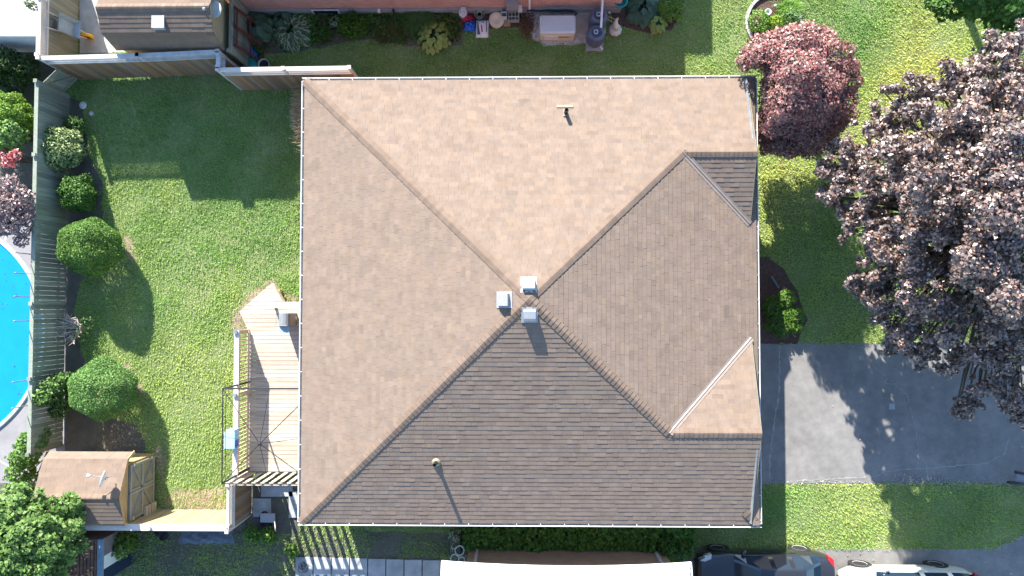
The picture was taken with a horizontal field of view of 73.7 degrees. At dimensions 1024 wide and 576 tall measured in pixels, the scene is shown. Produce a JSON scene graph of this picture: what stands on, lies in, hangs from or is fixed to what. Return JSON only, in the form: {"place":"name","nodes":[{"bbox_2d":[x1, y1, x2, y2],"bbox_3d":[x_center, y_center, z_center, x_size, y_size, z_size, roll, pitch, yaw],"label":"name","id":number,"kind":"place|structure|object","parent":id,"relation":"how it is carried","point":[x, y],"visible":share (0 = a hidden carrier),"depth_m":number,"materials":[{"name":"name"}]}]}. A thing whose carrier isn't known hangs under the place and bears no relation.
{"place":"outdoors","nodes":[
{"label":"outdoors","id":0,"kind":"place"},
{"bbox_2d":[0,482,35,568],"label":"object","id":1,"kind":"object","parent":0,"point":[1,485],"visible":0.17,"depth_m":23.86,"materials":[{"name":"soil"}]},
{"bbox_2d":[0,480,89,575],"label":"leafy tree","id":2,"kind":"object","parent":1,"relation":"on","point":[34,541],"visible":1,"depth_m":20.19,"materials":[{"name":"green plant"}]},
{"bbox_2d":[0,52,62,221],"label":"neighbour yard","id":3,"kind":"structure","parent":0,"point":[23,172],"depth_m":24.23,"materials":[{"name":"soil"}]},
{"bbox_2d":[0,148,32,168],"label":"red shrub","id":4,"kind":"object","parent":3,"relation":"on","point":[11,157],"visible":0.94,"depth_m":22.79,"materials":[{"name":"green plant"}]},
{"bbox_2d":[0,90,33,136],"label":"golden hedge","id":5,"kind":"object","parent":3,"relation":"on","point":[17,110],"visible":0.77,"depth_m":23.03,"materials":[{"name":"green plant"}]},
{"bbox_2d":[0,117,33,155],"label":"pale shrub","id":6,"kind":"object","parent":3,"relation":"on","point":[12,139],"visible":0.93,"depth_m":22.85,"materials":[{"name":"green plant"}]},
{"bbox_2d":[0,44,41,94],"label":"dark hedge","id":7,"kind":"object","parent":3,"relation":"on","point":[12,70],"visible":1,"depth_m":23.44,"materials":[{"name":"green plant"}]},
{"bbox_2d":[0,173,47,247],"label":"japanese maple","id":8,"kind":"object","parent":3,"relation":"on","point":[18,204],"visible":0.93,"depth_m":22.07,"materials":[{"name":"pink plant"}]},
{"bbox_2d":[0,221,64,482],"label":"pool surround","id":9,"kind":"object","parent":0,"point":[13,427],"visible":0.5,"depth_m":23.93,"materials":[{"name":"concrete"}]},
{"bbox_2d":[0,239,45,427],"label":"swimming pool","id":10,"kind":"structure","parent":9,"relation":"on","point":[14,346],"depth_m":24.02,"materials":[{"name":"liquid"}]},
{"bbox_2d":[2,427,51,491],"bbox_3d":[-16.132,5.745,22.964,1.057,1.894,2.335,8,88,1],"label":"shrub","id":11,"kind":"object","parent":9,"relation":"on","point":[22,464],"visible":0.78,"depth_m":22.45,"materials":[{"name":"green plant"}]},
{"bbox_2d":[79,0,124,52],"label":"patio","id":12,"kind":"structure","parent":0,"point":[88,18],"depth_m":24.32,"materials":[{"name":"concrete"}]},
{"bbox_2d":[44,9,93,39],"bbox_3d":[-15.151,-8.907,23.458,0.710,1.726,0.618,0,88,1],"label":"wheelbarrow","id":13,"kind":"object","parent":12,"relation":"on","point":[68,25],"visible":1,"depth_m":23.40,"materials":[{"name":"grey metal"}]},
{"bbox_2d":[95,0,242,65],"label":"garden shed","id":14,"kind":"structure","parent":12,"relation":"on","point":[139,26],"depth_m":21.55,"materials":[{"name":"wood"}]},
{"bbox_2d":[233,480,298,534],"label":"side soil","id":15,"kind":"structure","parent":0,"point":[285,523],"depth_m":23.70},
{"bbox_2d":[242,525,258,542],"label":"weed shrub","id":16,"kind":"object","parent":15,"relation":"on","point":[253,536],"visible":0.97,"depth_m":23.31,"materials":[{"name":"green plant"}]},
{"bbox_2d":[253,498,270,516],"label":"paving slab","id":17,"kind":"structure","parent":15,"relation":"on","point":[260,505],"depth_m":23.66,"materials":[{"name":"concrete"}]},
{"bbox_2d":[258,511,275,532],"bbox_3d":[-8.321,8.041,23.319,0.791,0.756,0.693,0,88,1],"label":"garden cart","id":18,"kind":"object","parent":15,"relation":"on","point":[266,519],"visible":0.99,"depth_m":23.34,"materials":[{"name":"grey plastic"}]},
{"bbox_2d":[258,526,276,544],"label":"weed shrub","id":19,"kind":"object","parent":15,"relation":"on","point":[268,536],"visible":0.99,"depth_m":23.31,"materials":[{"name":"green plant"}]},
{"bbox_2d":[261,486,292,496],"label":"paving slab","id":20,"kind":"structure","parent":15,"relation":"on","point":[274,491],"depth_m":23.67,"materials":[{"name":"concrete"}]},
{"bbox_2d":[289,491,297,517],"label":"paving slab","id":21,"kind":"structure","parent":15,"relation":"on","point":[293,505],"depth_m":23.64,"materials":[{"name":"concrete"}]},
{"bbox_2d":[116,527,467,575],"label":"side yard","id":22,"kind":"structure","parent":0,"point":[389,545],"depth_m":23.66,"materials":[{"name":"plant"}]},
{"bbox_2d":[50,530,131,575],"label":"lean to shed","id":23,"kind":"object","parent":22,"relation":"on","point":[100,560],"visible":0.45,"depth_m":22.10,"materials":[{"name":"wood"}]},
{"bbox_2d":[104,553,131,575],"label":"dark door","id":24,"kind":"structure","parent":23,"relation":"in","point":[118,566],"depth_m":22.96,"materials":[{"name":"blue"}]},
{"bbox_2d":[111,531,140,560],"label":"yellow green shrub","id":25,"kind":"object","parent":22,"relation":"on","point":[127,545],"visible":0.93,"depth_m":22.81,"materials":[{"name":"green plant"}]},
{"bbox_2d":[178,528,234,544],"bbox_3d":[-10.600,8.577,23.643,1.994,0.111,0.660,0,88,1],"label":"grey tarp","id":26,"kind":"object","parent":22,"relation":"on","point":[207,537],"visible":0.71,"depth_m":23.66,"materials":[{"name":"plastic"}]},
{"bbox_2d":[284,543,298,559],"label":"weed shrub","id":27,"kind":"object","parent":22,"relation":"on","point":[289,552],"visible":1,"depth_m":23.29,"materials":[{"name":"green plant"}]},
{"bbox_2d":[449,531,461,554],"bbox_3d":[-1.936,8.730,23.371,0.400,0.415,0.700,0,88,1],"label":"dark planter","id":28,"kind":"object","parent":22,"relation":"on","point":[458,549],"visible":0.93,"depth_m":23.17,"materials":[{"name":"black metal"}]},
{"bbox_2d":[294,556,440,575],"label":"paved path","id":29,"kind":"structure","parent":0,"point":[340,566],"depth_m":23.55,"materials":[{"name":"concrete"}]},
{"bbox_2d":[64,0,1023,575],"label":"lawn ground","id":30,"kind":"structure","parent":0,"point":[936,42],"depth_m":23.96,"materials":[{"name":"plant"}]},
{"bbox_2d":[0,0,45,51],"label":"white outbuilding","id":31,"kind":"structure","parent":30,"relation":"on","point":[18,25],"depth_m":22.76,"materials":[{"name":"paint"}]},
{"bbox_2d":[25,79,69,456],"bbox_3d":[-15.760,-0.693,23.231,0.130,1.700,12.420,0,88,1],"label":"board fence","id":32,"kind":"object","parent":30,"relation":"on","point":[45,308],"visible":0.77,"depth_m":22.99,"materials":[{"name":"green wood"}]},
{"bbox_2d":[34,0,78,55],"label":"board fence","id":33,"kind":"object","parent":30,"relation":"on","point":[55,42],"visible":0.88,"depth_m":23.04,"materials":[{"name":"grey wood"}]},
{"bbox_2d":[54,314,94,344],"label":"bare shrub","id":34,"kind":"object","parent":30,"relation":"on","point":[78,326],"visible":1,"depth_m":23.55,"materials":[{"name":"grey plant"}]},
{"bbox_2d":[56,217,122,277],"bbox_3d":[-14.259,-1.375,23.147,2.050,1.872,2.100,0,88,1],"label":"clipped ball","id":35,"kind":"object","parent":30,"relation":"on","point":[93,226],"visible":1,"depth_m":22.65,"materials":[{"name":"green plant"}]},
{"bbox_2d":[34,451,154,525],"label":"garden shed","id":36,"kind":"structure","parent":30,"relation":"on","point":[123,495],"depth_m":21.88,"materials":[{"name":"wood"}]},
{"bbox_2d":[128,482,154,520],"bbox_3d":[-12.412,7.156,22.909,0.091,1.500,0.910,0,88,1],"label":"door","id":37,"kind":"structure","parent":36,"relation":"in","point":[139,498],"depth_m":22.77,"materials":[{"name":"brown wood"}]},
{"bbox_2d":[128,456,154,492],"bbox_3d":[-12.412,6.226,22.938,0.091,1.500,0.910,0,88,1],"label":"door","id":38,"kind":"structure","parent":36,"relation":"in","point":[141,473],"depth_m":22.85,"materials":[{"name":"brown wood"}]},
{"bbox_2d":[67,355,138,421],"bbox_3d":[-13.767,3.389,22.989,2.241,1.883,2.258,0,88,1],"label":"clipped ball","id":39,"kind":"object","parent":30,"relation":"on","point":[80,389],"visible":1,"depth_m":22.48,"materials":[{"name":"green plant"}]},
{"bbox_2d":[65,98,145,453],"bbox_3d":[-14.232,0.513,24.017,3.400,0.001,14.743,0,88,1],"label":"garden bed","id":40,"kind":"object","parent":30,"relation":"on","point":[83,432],"visible":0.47,"depth_m":23.92,"materials":[{"name":"soil"}]},
{"bbox_2d":[31,371,77,419],"bbox_3d":[-15.385,3.639,23.071,1.019,1.788,1.721,0,88,1],"label":"climbing shrub","id":41,"kind":"object","parent":40,"relation":"on","point":[52,393],"visible":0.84,"depth_m":22.80,"materials":[{"name":"green plant"}]},
{"bbox_2d":[32,124,88,172],"bbox_3d":[-15.564,-4.755,23.453,1.682,1.527,1.663,0,88,1],"label":"variegated shrub","id":42,"kind":"object","parent":40,"relation":"on","point":[65,147],"visible":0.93,"depth_m":23.13,"materials":[{"name":"green plant"}]},
{"bbox_2d":[62,113,87,135],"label":"shrub","id":43,"kind":"object","parent":40,"relation":"on","point":[68,122],"visible":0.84,"depth_m":23.78,"materials":[{"name":"green plant"}]},
{"bbox_2d":[55,172,100,211],"bbox_3d":[-14.973,-3.302,23.562,1.359,1.200,1.407,0,88,1],"label":"green shrub","id":44,"kind":"object","parent":40,"relation":"on","point":[75,191],"visible":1,"depth_m":23.27,"materials":[{"name":"green plant"}]},
{"bbox_2d":[124,235,136,264],"bbox_3d":[-13.457,-1.341,24.057,0.392,0.001,1.149,-18,88,0],"label":"dirt strip","id":45,"kind":"object","parent":30,"relation":"on","point":[132,256],"visible":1,"depth_m":24.06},
{"bbox_2d":[35,49,238,78],"bbox_3d":[-12.512,-7.569,23.224,6.024,2.030,0.175,-2,88,1],"label":"board fence","id":46,"kind":"object","parent":30,"relation":"on","point":[137,65],"visible":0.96,"depth_m":22.95,"materials":[{"name":"brown wood"}]},
{"bbox_2d":[44,69,76,91],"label":"gate panel","id":47,"kind":"structure","parent":46,"relation":"attached to","point":[59,79],"depth_m":23.69,"materials":[{"name":"grey wood"}]},
{"bbox_2d":[54,509,231,530],"bbox_3d":[-12.852,7.718,22.814,7.500,1.930,0.200,0,88,1],"label":"board fence","id":48,"kind":"object","parent":30,"relation":"on","point":[184,520],"visible":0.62,"depth_m":22.27,"materials":[{"name":"brown wood"}]},
{"bbox_2d":[154,444,164,479],"bbox_3d":[-12.256,6.070,23.812,0.354,0.001,1.268,-11,88,1],"label":"dirt patch","id":49,"kind":"object","parent":30,"relation":"on","point":[162,458],"visible":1,"depth_m":23.82,"materials":[{"name":"soil"}]},
{"bbox_2d":[163,487,225,509],"bbox_3d":[-11.026,7.390,23.757,2.268,0.001,0.954,0,88,1],"label":"dirt corner","id":50,"kind":"object","parent":30,"relation":"on","point":[200,501],"visible":0.65,"depth_m":23.76,"materials":[{"name":"soil"}]},
{"bbox_2d":[215,51,235,72],"bbox_3d":[-9.560,-7.378,23.172,0.145,2.030,0.560,0,88,1],"label":"board fence","id":51,"kind":"object","parent":30,"relation":"on","point":[222,61],"visible":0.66,"depth_m":22.49,"materials":[{"name":"grey wood"}]},
{"bbox_2d":[224,471,251,533],"bbox_3d":[-9.095,7.067,22.775,0.135,1.930,1.620,0,88,1],"label":"board fence","id":52,"kind":"object","parent":30,"relation":"on","point":[239,505],"visible":0.91,"depth_m":22.54,"materials":[{"name":"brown wood"}]},
{"bbox_2d":[226,0,250,66],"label":"board fence","id":53,"kind":"object","parent":30,"relation":"on","point":[241,57],"visible":0.68,"depth_m":23.16,"materials":[{"name":"brown wood"}]},
{"bbox_2d":[229,471,297,486],"bbox_3d":[-7.552,6.304,22.669,2.815,2.140,0.090,0,88,1],"label":"slatted screen","id":54,"kind":"object","parent":30,"relation":"on","point":[245,476],"visible":0.39,"depth_m":22.45,"materials":[{"name":"brown wood"}]},
{"bbox_2d":[232,278,298,329],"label":"dirt by deck","id":55,"kind":"structure","parent":30,"relation":"on","point":[239,322],"depth_m":23.93,"materials":[{"name":"soil"}]},
{"bbox_2d":[239,283,299,470],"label":"wooden deck","id":56,"kind":"structure","parent":30,"relation":"on","point":[251,313],"depth_m":23.34,"materials":[{"name":"brown wood"}]},
{"bbox_2d":[231,329,249,478],"bbox_3d":[-9.032,3.805,22.799,0.160,1.080,4.839,0,88,1],"label":"deck railing","id":57,"kind":"object","parent":56,"relation":"on","point":[236,394],"visible":0.93,"depth_m":22.47,"materials":[{"name":"brown wood"}]},
{"bbox_2d":[224,428,238,448],"bbox_3d":[-9.063,4.864,22.093,0.340,0.420,0.580,0,88,1],"label":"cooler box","id":58,"kind":"object","parent":57,"relation":"on","point":[231,442],"visible":0.93,"depth_m":21.89,"materials":[{"name":"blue plastic"}]},
{"bbox_2d":[221,381,300,484],"bbox_3d":[-7.536,4.633,22.035,2.982,2.510,2.995,0,88,1],"label":"gazebo frame","id":59,"kind":"object","parent":56,"relation":"on","point":[258,443],"visible":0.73,"depth_m":21.18,"materials":[{"name":"black metal"}]},
{"bbox_2d":[275,313,296,332],"bbox_3d":[-7.599,1.177,22.961,0.445,0.870,0.660,0,88,1],"label":"gas grill","id":60,"kind":"object","parent":56,"relation":"on","point":[287,318],"visible":1,"depth_m":22.65,"materials":[{"name":"grey metal"}]},
{"bbox_2d":[215,65,357,89],"bbox_3d":[-7.413,-7.096,23.130,4.420,2.030,0.145,-1,88,1],"label":"board fence","id":61,"kind":"object","parent":30,"relation":"on","point":[264,78],"visible":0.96,"depth_m":22.63,"materials":[{"name":"brown wood"}]},
{"bbox_2d":[288,83,301,157],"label":"plume grass","id":62,"kind":"object","parent":30,"relation":"on","point":[296,117],"depth_m":23.28,"materials":[{"name":"plant"}]},
{"bbox_2d":[251,14,463,57],"bbox_3d":[-5.781,-8.961,24.173,8.262,0.001,1.708,0,88,1],"label":"garden bed","id":63,"kind":"object","parent":30,"relation":"on","point":[276,50],"depth_m":24.17,"materials":[{"name":"soil"}]},
{"bbox_2d":[234,6,264,60],"bbox_3d":[-8.990,-8.641,23.407,0.429,1.594,1.400,0,88,1],"label":"wooden trellis","id":64,"kind":"object","parent":63,"relation":"on","point":[236,45],"visible":0.82,"depth_m":23.29,"materials":[{"name":"red paint"}]},
{"bbox_2d":[246,11,274,47],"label":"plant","id":65,"kind":"object","parent":63,"relation":"on","point":[265,23],"visible":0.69,"depth_m":23.85,"materials":[{"name":"green plant"}]},
{"bbox_2d":[273,11,291,30],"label":"hosta plant","id":66,"kind":"object","parent":63,"relation":"on","point":[280,22],"visible":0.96,"depth_m":23.93,"materials":[{"name":"green plant"}]},
{"bbox_2d":[272,13,314,53],"bbox_3d":[-7.688,-9.053,24.038,1.520,0.460,1.428,-28,88,0],"label":"hosta plant","id":67,"kind":"object","parent":63,"relation":"on","point":[291,40],"visible":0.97,"depth_m":23.96,"materials":[{"name":"green plant"}]},
{"bbox_2d":[336,9,367,40],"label":"border plant","id":68,"kind":"object","parent":63,"relation":"on","point":[344,19],"visible":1,"depth_m":23.81,"materials":[{"name":"green plant"}]},
{"bbox_2d":[251,12,461,53],"bbox_3d":[-5.757,-8.956,24.066,8.012,0.295,1.594,0,88,1],"label":"border foliage","id":69,"kind":"object","parent":63,"relation":"on","point":[453,38],"visible":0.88,"depth_m":24.04,"materials":[{"name":"green plant"}]},
{"bbox_2d":[366,15,410,46],"bbox_3d":[-4.314,-9.047,24.044,1.781,0.225,1.256,0,88,1],"label":"strappy plant","id":70,"kind":"object","parent":63,"relation":"on","point":[389,30],"visible":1,"depth_m":23.98,"materials":[{"name":"green plant"}]},
{"bbox_2d":[395,11,445,38],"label":"strappy plant","id":71,"kind":"object","parent":63,"relation":"on","point":[423,17],"visible":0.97,"depth_m":23.92,"materials":[{"name":"green plant"}]},
{"bbox_2d":[417,21,450,55],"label":"hosta plant","id":72,"kind":"object","parent":63,"relation":"on","point":[438,43],"visible":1,"depth_m":23.87,"materials":[{"name":"green plant"}]},
{"bbox_2d":[226,0,621,27],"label":"neighbour brick house","id":73,"kind":"structure","parent":30,"relation":"on","point":[320,7],"depth_m":23.64,"materials":[{"name":"brick"}]},
{"bbox_2d":[476,20,488,37],"bbox_3d":[-1.050,-9.134,24.020,0.460,0.118,0.620,0,88,1],"label":"white sack","id":74,"kind":"object","parent":30,"relation":"on","point":[482,27],"visible":1,"depth_m":23.98,"materials":[{"name":"paint"}]},
{"bbox_2d":[462,13,525,28],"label":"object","id":75,"kind":"structure","parent":30,"relation":"on","point":[512,25],"depth_m":24.10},
{"bbox_2d":[489,11,503,27],"bbox_3d":[-0.544,-9.417,23.979,0.548,0.264,0.519,0,88,1],"label":"round lid","id":76,"kind":"object","parent":75,"relation":"on","point":[496,20],"visible":1,"depth_m":23.95,"materials":[{"name":"beige plastic"}]},
{"bbox_2d":[517,12,537,41],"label":"dry plant","id":77,"kind":"object","parent":30,"relation":"on","point":[527,23],"visible":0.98,"depth_m":23.98,"materials":[{"name":"brown plant"}]},
{"bbox_2d":[298,75,761,527],"bbox_3d":[0.502,0.353,21.240,14.148,5.107,13.855,0,88,1],"label":"brick bungalow","id":78,"kind":"object","parent":30,"relation":"on","point":[531,301],"visible":1,"depth_m":20.24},
{"bbox_2d":[530,13,582,45],"bbox_3d":[1.617,-9.156,24.059,2.406,0.001,1.288,0,88,1],"label":"gravel pad","id":79,"kind":"object","parent":30,"relation":"on","point":[570,44],"visible":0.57,"depth_m":24.05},
{"bbox_2d":[526,13,584,44],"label":"gravel stones","id":80,"kind":"object","parent":79,"relation":"on","point":[576,36],"visible":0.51,"depth_m":24.04,"materials":[{"name":"gravel"}]},
{"bbox_2d":[540,15,575,40],"bbox_3d":[1.573,-9.021,23.709,1.232,0.690,0.670,0,88,1],"label":"standby generator","id":81,"kind":"object","parent":79,"relation":"on","point":[557,27],"visible":1,"depth_m":23.37,"materials":[{"name":"metal"}]},
{"bbox_2d":[573,12,589,34],"bbox_3d":[2.443,-9.400,24.032,0.620,0.060,0.950,0,88,1],"label":"concrete pad","id":82,"kind":"object","parent":79,"relation":"on","point":[581,22],"visible":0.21,"depth_m":24.00,"materials":[{"name":"concrete"}]},
{"bbox_2d":[441,549,692,575],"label":"neighbour garage","id":83,"kind":"structure","parent":30,"relation":"on","point":[523,562],"depth_m":21.07,"materials":[{"name":"beige brick"}]},
{"bbox_2d":[585,25,604,51],"bbox_3d":[2.886,-8.652,23.587,0.620,0.890,0.680,0,88,1],"label":"rain barrel","id":84,"kind":"object","parent":30,"relation":"on","point":[594,36],"visible":1,"depth_m":23.31,"materials":[{"name":"blue plastic"}]},
{"bbox_2d":[588,7,607,34],"bbox_3d":[2.979,-9.256,23.604,0.620,0.890,0.680,0,88,1],"label":"rain barrel","id":85,"kind":"object","parent":30,"relation":"on","point":[594,16],"visible":0.65,"depth_m":23.24,"materials":[{"name":"blue plastic"}]},
{"bbox_2d":[609,18,621,35],"bbox_3d":[3.627,-9.083,23.772,0.466,0.523,0.484,0,88,1],"label":"garden ornament","id":86,"kind":"object","parent":30,"relation":"on","point":[615,28],"visible":1,"depth_m":23.87,"materials":[{"name":"stone"}]},
{"bbox_2d":[611,0,683,33],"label":"border","id":87,"kind":"object","parent":30,"relation":"on","point":[622,17],"visible":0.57,"depth_m":24.03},
{"bbox_2d":[625,0,659,29],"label":"hosta plant","id":88,"kind":"object","parent":87,"relation":"on","point":[643,17],"visible":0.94,"depth_m":23.77,"materials":[{"name":"green plant"}]},
{"bbox_2d":[648,16,667,34],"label":"hosta plant","id":89,"kind":"object","parent":87,"relation":"on","point":[655,27],"visible":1,"depth_m":23.75,"materials":[{"name":"green plant"}]},
{"bbox_2d":[655,0,683,21],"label":"border plant","id":90,"kind":"object","parent":87,"relation":"on","point":[671,6],"visible":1,"depth_m":23.64,"materials":[{"name":"green plant"}]},
{"bbox_2d":[749,0,796,38],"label":"round bed","id":91,"kind":"object","parent":30,"relation":"on","point":[763,4],"visible":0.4,"depth_m":23.97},
{"bbox_2d":[747,7,772,33],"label":"bed plant","id":92,"kind":"object","parent":91,"relation":"on","point":[765,27],"visible":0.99,"depth_m":23.62,"materials":[{"name":"green plant"}]},
{"bbox_2d":[769,0,807,22],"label":"strappy plant","id":93,"kind":"object","parent":91,"relation":"on","point":[783,7],"visible":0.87,"depth_m":23.78,"materials":[{"name":"green plant"}]},
{"bbox_2d":[780,8,801,25],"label":"bed plant","id":94,"kind":"object","parent":91,"relation":"on","point":[797,18],"visible":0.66,"depth_m":23.61,"materials":[{"name":"green plant"}]},
{"bbox_2d":[759,257,807,343],"bbox_3d":[9.249,0.421,23.653,1.970,0.001,3.043,0,88,1],"label":"front bed","id":95,"kind":"object","parent":30,"relation":"on","point":[768,286],"visible":0.52,"depth_m":23.66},
{"bbox_2d":[762,288,804,339],"bbox_3d":[9.245,0.939,23.329,1.474,0.671,1.579,-26,88,0],"label":"juniper","id":96,"kind":"object","parent":95,"relation":"on","point":[791,320],"visible":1,"depth_m":23.20,"materials":[{"name":"green plant"}]},
{"bbox_2d":[735,19,864,159],"bbox_3d":[9.010,-6.084,21.312,3.633,5.089,4.159,-22,88,0],"label":"red maple tree","id":97,"kind":"object","parent":30,"relation":"on","point":[808,110],"visible":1,"depth_m":19.98,"materials":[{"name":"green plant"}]},
{"bbox_2d":[812,18,1023,429],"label":"purple maple tree","id":98,"kind":"object","parent":30,"relation":"on","point":[958,195],"visible":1,"depth_m":17.70,"materials":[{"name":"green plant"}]},
{"bbox_2d":[923,0,1023,32],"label":"green tree","id":99,"kind":"object","parent":30,"relation":"on","point":[996,14],"visible":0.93,"depth_m":20.04,"materials":[{"name":"green plant"}]},
{"bbox_2d":[463,529,692,554],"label":"hedge soil","id":100,"kind":"structure","parent":0,"point":[466,553],"depth_m":23.52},
{"bbox_2d":[461,526,695,552],"bbox_3d":[2.261,7.933,23.252,8.055,0.461,2.122,0,88,1],"label":"hedge","id":101,"kind":"object","parent":100,"relation":"on","point":[605,538],"visible":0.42,"depth_m":23.25,"materials":[{"name":"green plant"}]},
{"bbox_2d":[657,536,694,562],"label":"corner bush","id":102,"kind":"object","parent":100,"relation":"on","point":[680,546],"visible":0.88,"depth_m":22.81,"materials":[{"name":"green plant"}]},
{"bbox_2d":[677,536,1023,575],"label":"neighbour driveway","id":103,"kind":"structure","parent":0,"point":[1011,561],"depth_m":23.29,"materials":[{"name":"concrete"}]},
{"bbox_2d":[694,544,834,575],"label":"parked car","id":104,"kind":"object","parent":103,"relation":"on","point":[724,560],"visible":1,"depth_m":22.43,"materials":[{"name":"grey paint"}]},
{"bbox_2d":[836,560,978,575],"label":"parked car","id":105,"kind":"object","parent":103,"relation":"on","point":[866,568],"visible":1,"depth_m":22.50,"materials":[{"name":"silver metal"}]},
{"bbox_2d":[760,341,1023,483],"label":"driveway","id":106,"kind":"structure","parent":0,"point":[816,436],"depth_m":23.47,"materials":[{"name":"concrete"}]},
{"bbox_2d":[769,346,780,480],"bbox_3d":[9.082,4.328,23.523,0.184,0.001,4.648,6,88,1],"label":"driveway crack","id":107,"kind":"object","parent":106,"relation":"on","point":[775,416],"visible":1,"depth_m":23.52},
{"bbox_2d":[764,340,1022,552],"bbox_3d":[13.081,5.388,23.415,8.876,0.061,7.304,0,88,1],"label":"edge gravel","id":108,"kind":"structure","parent":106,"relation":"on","point":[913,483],"depth_m":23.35,"materials":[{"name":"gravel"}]},
{"bbox_2d":[870,438,1009,473],"bbox_3d":[14.746,6.060,23.381,4.949,0.001,0.681,-14,88,0],"label":"driveway crack","id":109,"kind":"object","parent":106,"relation":"on","point":[944,466],"visible":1,"depth_m":23.38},
{"bbox_2d":[1007,470,1023,485],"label":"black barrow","id":110,"kind":"object","parent":106,"relation":"on","point":[1019,478],"visible":1,"depth_m":22.83,"materials":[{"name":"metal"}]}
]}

